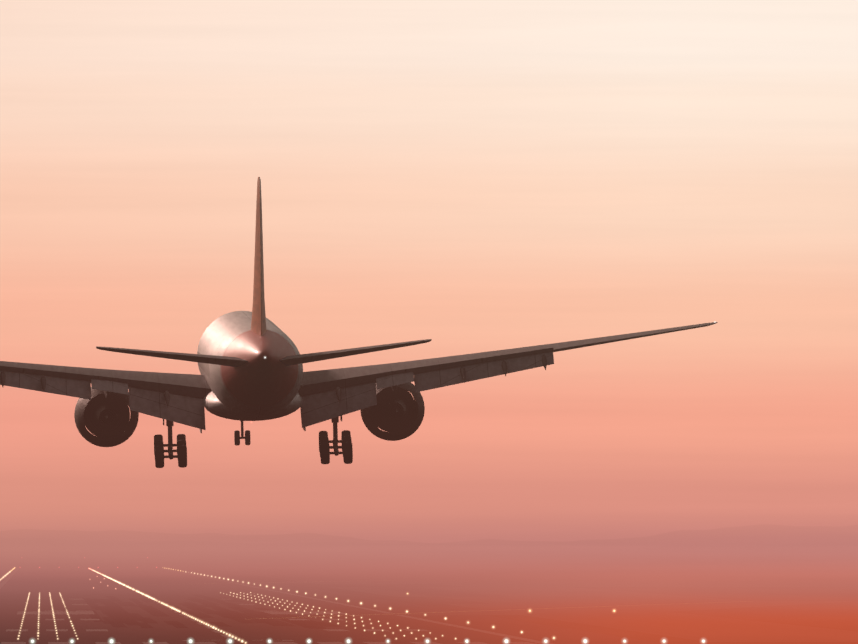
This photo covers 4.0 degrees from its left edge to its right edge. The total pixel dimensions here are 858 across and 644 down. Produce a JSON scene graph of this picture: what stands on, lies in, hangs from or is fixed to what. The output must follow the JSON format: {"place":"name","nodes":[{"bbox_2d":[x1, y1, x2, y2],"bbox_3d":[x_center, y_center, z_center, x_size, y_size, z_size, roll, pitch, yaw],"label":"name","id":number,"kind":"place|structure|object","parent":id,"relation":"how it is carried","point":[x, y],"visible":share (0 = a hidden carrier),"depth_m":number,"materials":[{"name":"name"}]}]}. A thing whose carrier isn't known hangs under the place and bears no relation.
{"place":"outdoors","nodes":[
{"label":"outdoors","id":0,"kind":"place"},
{"bbox_2d":[0,177,717,467],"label":"airliner","id":1,"kind":"object","parent":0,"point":[250,365],"visible":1,"depth_m":822.72,"materials":[{"name":"paint"}]},
{"bbox_2d":[0,551,857,643],"bbox_3d":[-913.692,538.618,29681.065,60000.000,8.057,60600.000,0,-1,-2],"label":"ground","id":2,"kind":"structure","parent":0,"point":[840,615],"depth_m":4628.27,"materials":[{"name":"brown plant"}]},
{"bbox_2d":[0,568,662,643],"bbox_3d":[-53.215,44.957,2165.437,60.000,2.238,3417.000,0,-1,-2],"label":"runway","id":3,"kind":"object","parent":2,"relation":"on","point":[43,589],"visible":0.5,"depth_m":1226.09,"materials":[{"name":"asphalt"}]},
{"bbox_2d":[83,595,341,628],"bbox_3d":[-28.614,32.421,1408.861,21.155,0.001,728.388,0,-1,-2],"label":"rubber marks","id":4,"kind":"object","parent":3,"relation":"on","point":[118,615],"visible":0.96,"depth_m":1261.48},
{"bbox_2d":[0,568,552,643],"bbox_3d":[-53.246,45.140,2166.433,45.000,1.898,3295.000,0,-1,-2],"label":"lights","id":5,"kind":"object","parent":3,"relation":"on","point":[208,627],"visible":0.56,"depth_m":1114.83,"materials":[{"name":"white paint"}]},
{"bbox_2d":[3,568,703,643],"bbox_3d":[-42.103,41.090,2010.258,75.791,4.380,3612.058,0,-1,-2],"label":"lights","id":6,"kind":"object","parent":3,"relation":"on","point":[336,601],"depth_m":895.43,"materials":[{"name":"white metal"}]},
{"bbox_2d":[0,524,857,547],"bbox_3d":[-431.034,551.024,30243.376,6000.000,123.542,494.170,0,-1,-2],"label":"hills","id":7,"kind":"structure","parent":0,"point":[771,534],"depth_m":30352.35,"materials":[{"name":"pink"}]},
{"bbox_2d":[0,538,857,550],"bbox_3d":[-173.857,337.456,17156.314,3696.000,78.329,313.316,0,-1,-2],"label":"hills","id":8,"kind":"structure","parent":0,"point":[28,544],"depth_m":17264.96,"materials":[{"name":"brown"}]},
{"bbox_2d":[0,0,857,542],"label":"sky","id":9,"kind":"structure","parent":0,"point":[464,176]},
{"bbox_2d":[191,566,857,641],"bbox_3d":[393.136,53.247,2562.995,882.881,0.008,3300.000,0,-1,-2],"label":"grass","id":10,"kind":"structure","parent":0,"point":[510,590],"depth_m":2029.05,"materials":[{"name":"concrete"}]},
{"bbox_2d":[154,580,745,618],"bbox_3d":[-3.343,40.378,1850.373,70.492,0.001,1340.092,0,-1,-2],"label":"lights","id":11,"kind":"object","parent":10,"relation":"on","point":[460,611],"visible":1,"depth_m":1369.19,"materials":[{"name":"paint"}]}
]}

